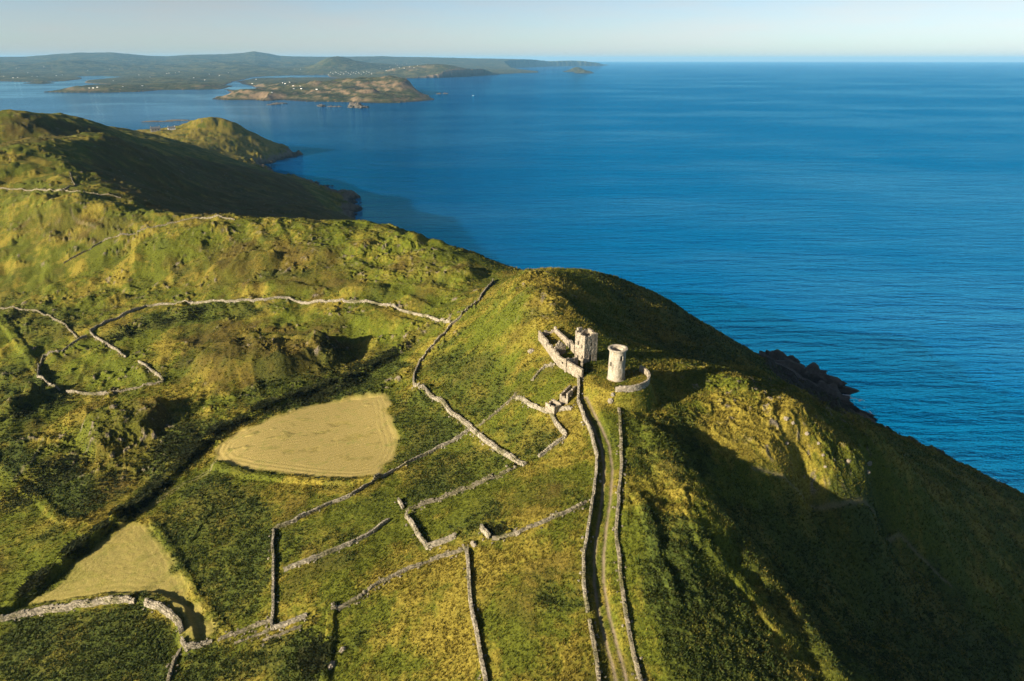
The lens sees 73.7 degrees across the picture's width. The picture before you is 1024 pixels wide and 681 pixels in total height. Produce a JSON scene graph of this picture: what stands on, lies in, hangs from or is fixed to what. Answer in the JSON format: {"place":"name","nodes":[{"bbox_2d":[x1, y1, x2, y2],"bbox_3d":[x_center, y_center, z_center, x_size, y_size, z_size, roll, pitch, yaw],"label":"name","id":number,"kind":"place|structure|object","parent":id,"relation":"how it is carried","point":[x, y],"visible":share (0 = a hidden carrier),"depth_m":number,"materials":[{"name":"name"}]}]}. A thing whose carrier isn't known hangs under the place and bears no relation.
{"place":"outdoors","nodes":[
{"label":"outdoors","id":0,"kind":"place"},
{"bbox_2d":[0,51,605,102],"bbox_3d":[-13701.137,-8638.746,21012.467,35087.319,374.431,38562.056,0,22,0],"label":"hills","id":1,"kind":"structure","parent":0,"point":[377,83],"depth_m":8827.90,"materials":[{"name":"green plant"}]},
{"bbox_2d":[0,109,1023,680],"bbox_3d":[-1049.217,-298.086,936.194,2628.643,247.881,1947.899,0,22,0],"label":"terrain","id":2,"kind":"structure","parent":0,"point":[204,167],"depth_m":214.70,"materials":[{"name":"green plant"}]},
{"bbox_2d":[0,172,75,191],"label":"stone wall","id":3,"kind":"structure","parent":2,"relation":"on","point":[45,190],"depth_m":459.63,"materials":[{"name":"grey stone"}]},
{"bbox_2d":[0,306,77,338],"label":"stone wall","id":4,"kind":"structure","parent":2,"relation":"on","point":[59,321],"depth_m":333.31,"materials":[{"name":"grey stone"}]},
{"bbox_2d":[36,334,86,390],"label":"stone wall","id":5,"kind":"structure","parent":2,"relation":"on","point":[57,351],"depth_m":299.91,"materials":[{"name":"grey stone"}]},
{"bbox_2d":[0,595,135,621],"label":"stone wall","id":6,"kind":"structure","parent":2,"relation":"on","point":[87,602],"depth_m":170.66,"materials":[{"name":"grey stone"}]},
{"bbox_2d":[43,188,120,197],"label":"stone wall","id":7,"kind":"structure","parent":2,"relation":"on","point":[91,192],"depth_m":445.39,"materials":[{"name":"grey stone"}]},
{"bbox_2d":[66,390,107,394],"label":"stone wall","id":8,"kind":"structure","parent":2,"relation":"on","point":[89,393],"depth_m":272.41,"materials":[{"name":"grey stone"}]},
{"bbox_2d":[90,330,125,357],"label":"stone wall","id":9,"kind":"structure","parent":2,"relation":"on","point":[110,346],"depth_m":302.73,"materials":[{"name":"grey stone"}]},
{"bbox_2d":[107,380,162,393],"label":"stone wall","id":10,"kind":"structure","parent":2,"relation":"on","point":[134,388],"depth_m":269.02,"materials":[{"name":"grey stone"}]},
{"bbox_2d":[64,214,234,262],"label":"stone wall","id":11,"kind":"structure","parent":2,"relation":"on","point":[127,234],"depth_m":386.87,"materials":[{"name":"grey stone"}]},
{"bbox_2d":[138,360,163,380],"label":"stone wall","id":12,"kind":"structure","parent":2,"relation":"on","point":[156,373],"depth_m":279.21,"materials":[{"name":"grey stone"}]},
{"bbox_2d":[150,126,160,131],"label":"cottage","id":13,"kind":"structure","parent":2,"relation":"on","point":[154,129],"depth_m":1359.17,"materials":[{"name":"stone"}]},
{"bbox_2d":[142,598,183,634],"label":"stone wall","id":14,"kind":"structure","parent":2,"relation":"on","point":[167,612],"depth_m":161.42,"materials":[{"name":"grey stone"}]},
{"bbox_2d":[167,126,175,129],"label":"cottage","id":15,"kind":"structure","parent":2,"relation":"on","point":[172,128],"depth_m":1381.23,"materials":[{"name":"paint"}]},
{"bbox_2d":[166,647,181,680],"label":"stone wall","id":16,"kind":"structure","parent":2,"relation":"on","point":[172,665],"depth_m":149.51,"materials":[{"name":"grey stone"}]},
{"bbox_2d":[180,636,212,654],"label":"stone wall","id":17,"kind":"structure","parent":2,"relation":"on","point":[190,645],"depth_m":152.27,"materials":[{"name":"grey stone"}]},
{"bbox_2d":[218,617,270,641],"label":"stone wall","id":18,"kind":"structure","parent":2,"relation":"on","point":[249,627],"depth_m":152.76,"materials":[{"name":"grey stone"}]},
{"bbox_2d":[234,628,269,643],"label":"stone wall","id":19,"kind":"structure","parent":2,"relation":"on","point":[267,630],"depth_m":151.06,"materials":[{"name":"grey stone"}]},
{"bbox_2d":[0,304,512,680],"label":"gorse","id":20,"kind":"object","parent":2,"relation":"on","point":[317,651],"visible":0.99,"depth_m":225.64,"materials":[{"name":"green plant"}]},
{"bbox_2d":[89,296,450,330],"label":"stone wall","id":21,"kind":"structure","parent":2,"relation":"on","point":[354,301],"depth_m":322.29,"materials":[{"name":"grey stone"}]},
{"bbox_2d":[262,625,301,646],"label":"stone wall","id":22,"kind":"structure","parent":2,"relation":"on","point":[293,628],"depth_m":149.43,"materials":[{"name":"grey stone"}]},
{"bbox_2d":[266,501,330,630],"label":"stone wall","id":23,"kind":"structure","parent":2,"relation":"on","point":[284,624],"depth_m":163.46,"materials":[{"name":"grey stone"}]},
{"bbox_2d":[328,661,334,669],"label":"boulder","id":24,"kind":"object","parent":2,"relation":"on","point":[331,665],"visible":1,"depth_m":139.59,"materials":[{"name":"grey stone"}]},
{"bbox_2d":[283,518,389,571],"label":"stone wall","id":25,"kind":"structure","parent":2,"relation":"on","point":[335,548],"depth_m":165.81,"materials":[{"name":"grey stone"}]},
{"bbox_2d":[339,646,345,652],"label":"boulder","id":26,"kind":"object","parent":2,"relation":"on","point":[342,649],"visible":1,"depth_m":142.14,"materials":[{"name":"grey stone"}]},
{"bbox_2d":[331,544,468,611],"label":"stone wall","id":27,"kind":"structure","parent":2,"relation":"on","point":[448,553],"depth_m":154.53,"materials":[{"name":"grey stone"}]},
{"bbox_2d":[330,427,469,504],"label":"stone wall","id":28,"kind":"structure","parent":2,"relation":"on","point":[389,472],"depth_m":196.10,"materials":[{"name":"grey stone"}]},
{"bbox_2d":[394,497,405,509],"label":"stone wall","id":29,"kind":"structure","parent":2,"relation":"on","point":[400,502],"depth_m":177.82,"materials":[{"name":"grey stone"}]},
{"bbox_2d":[404,512,455,550],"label":"stone wall","id":30,"kind":"structure","parent":2,"relation":"on","point":[435,543],"depth_m":159.95,"materials":[{"name":"grey stone"}]},
{"bbox_2d":[412,279,494,383],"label":"stone wall","id":31,"kind":"structure","parent":2,"relation":"on","point":[450,325],"depth_m":277.30,"materials":[{"name":"grey stone"}]},
{"bbox_2d":[405,465,516,513],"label":"stone wall","id":32,"kind":"structure","parent":2,"relation":"on","point":[462,488],"depth_m":175.25,"materials":[{"name":"grey stone"}]},
{"bbox_2d":[412,382,527,466],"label":"stone wall","id":33,"kind":"structure","parent":2,"relation":"on","point":[486,440],"depth_m":202.00,"materials":[{"name":"grey stone"}]},
{"bbox_2d":[470,541,476,546],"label":"boulder","id":34,"kind":"object","parent":2,"relation":"on","point":[473,543],"visible":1,"depth_m":154.87,"materials":[{"name":"grey stone"}]},
{"bbox_2d":[463,548,487,680],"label":"stone wall","id":35,"kind":"structure","parent":2,"relation":"on","point":[477,636],"depth_m":138.30,"materials":[{"name":"grey stone"}]},
{"bbox_2d":[478,524,490,540],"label":"stone wall","id":36,"kind":"structure","parent":2,"relation":"on","point":[485,531],"depth_m":156.17,"materials":[{"name":"grey stone"}]},
{"bbox_2d":[479,392,516,425],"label":"stone wall","id":37,"kind":"structure","parent":2,"relation":"on","point":[498,410],"depth_m":203.88,"materials":[{"name":"grey stone"}]},
{"bbox_2d":[0,212,1022,680],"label":"bracken","id":38,"kind":"object","parent":2,"relation":"on","point":[160,654],"visible":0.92,"depth_m":168.99,"materials":[{"name":"green plant"}]},
{"bbox_2d":[491,500,587,543],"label":"stone wall","id":39,"kind":"structure","parent":2,"relation":"on","point":[545,520],"depth_m":154.29,"materials":[{"name":"grey stone"}]},
{"bbox_2d":[531,362,554,380],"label":"stone wall","id":40,"kind":"structure","parent":2,"relation":"on","point":[550,364],"depth_m":204.22,"materials":[{"name":"grey stone"}]},
{"bbox_2d":[515,395,572,413],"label":"stone wall","id":41,"kind":"structure","parent":2,"relation":"on","point":[524,400],"depth_m":192.41,"materials":[{"name":"grey stone"}]},
{"bbox_2d":[538,412,566,457],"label":"stone wall","id":42,"kind":"structure","parent":2,"relation":"on","point":[558,440],"depth_m":177.74,"materials":[{"name":"grey stone"}]},
{"bbox_2d":[545,399,561,414],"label":"ruined shed","id":43,"kind":"structure","parent":2,"relation":"on","point":[553,405],"depth_m":187.01,"materials":[{"name":"grey stone"}]},
{"bbox_2d":[538,326,582,379],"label":"ruined house","id":44,"kind":"structure","parent":2,"relation":"on","point":[569,365],"depth_m":205.50,"materials":[{"name":"grey stone"}]},
{"bbox_2d":[560,385,576,404],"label":"ruined shed","id":45,"kind":"structure","parent":2,"relation":"on","point":[567,392],"depth_m":187.81,"materials":[{"name":"grey stone"}]},
{"bbox_2d":[575,327,597,363],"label":"square tower","id":46,"kind":"structure","parent":2,"relation":"on","point":[586,341],"depth_m":201.09,"materials":[{"name":"grey stone"}]},
{"bbox_2d":[573,375,601,612],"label":"stone wall","id":47,"kind":"structure","parent":2,"relation":"on","point":[584,548],"depth_m":156.65,"materials":[{"name":"grey stone"}]},
{"bbox_2d":[587,619,606,680],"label":"stone wall","id":48,"kind":"structure","parent":2,"relation":"on","point":[596,658],"depth_m":130.78,"materials":[{"name":"grey stone"}]},
{"bbox_2d":[607,344,627,381],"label":"round tower","id":49,"kind":"structure","parent":2,"relation":"on","point":[616,363],"depth_m":187.94,"materials":[{"name":"grey stone"}]},
{"bbox_2d":[612,407,645,680],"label":"stone wall","id":50,"kind":"structure","parent":2,"relation":"on","point":[628,626],"depth_m":143.84,"materials":[{"name":"grey stone"}]},
{"bbox_2d":[615,365,650,392],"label":"curved wall","id":51,"kind":"structure","parent":2,"relation":"on","point":[639,386],"depth_m":184.19,"materials":[{"name":"grey stone"}]},
{"bbox_2d":[0,62,1023,492],"bbox_3d":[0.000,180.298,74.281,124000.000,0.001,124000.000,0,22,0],"label":"sea","id":52,"kind":"structure","parent":0,"point":[856,224],"depth_m":1112.97,"materials":[{"name":"liquid"}]},
{"bbox_2d":[142,121,172,121],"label":"sea rock","id":53,"kind":"object","parent":52,"relation":"in","point":[157,121],"visible":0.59,"depth_m":2296.50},
{"bbox_2d":[165,119,190,120],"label":"sea rock","id":54,"kind":"object","parent":52,"relation":"in","point":[178,120],"visible":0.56,"depth_m":2333.61,"materials":[{"name":"grey stone"}]},
{"bbox_2d":[347,102,361,107],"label":"sea rock","id":55,"kind":"object","parent":52,"relation":"in","point":[352,105],"visible":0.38,"depth_m":2950.35,"materials":[{"name":"grey stone"}]},
{"bbox_2d":[356,105,368,107],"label":"sea rock","id":56,"kind":"object","parent":52,"relation":"in","point":[360,106],"visible":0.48,"depth_m":2934.99,"materials":[{"name":"grey stone"}]},
{"bbox_2d":[755,349,805,366],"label":"sea rock","id":57,"kind":"object","parent":52,"relation":"in","point":[768,354],"visible":0.16,"depth_m":472.29,"materials":[{"name":"grey stone"}]},
{"bbox_2d":[774,349,859,394],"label":"sea rock","id":58,"kind":"object","parent":52,"relation":"in","point":[813,372],"visible":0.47,"depth_m":442.74,"materials":[{"name":"grey stone"}]},
{"bbox_2d":[808,380,877,419],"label":"sea rock","id":59,"kind":"object","parent":52,"relation":"in","point":[832,389],"visible":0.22,"depth_m":419.61,"materials":[{"name":"grey stone"}]},
{"bbox_2d":[842,394,998,480],"bbox_3d":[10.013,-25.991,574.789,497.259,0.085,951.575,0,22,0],"label":"surf","id":60,"kind":"structure","parent":52,"relation":"on","point":[859,400],"depth_m":424.22,"materials":[{"name":"liquid"}]},
{"bbox_2d":[0,0,1023,61],"label":"sky","id":61,"kind":"structure","parent":0,"point":[543,30],"materials":[{"name":"blue"}]}
]}

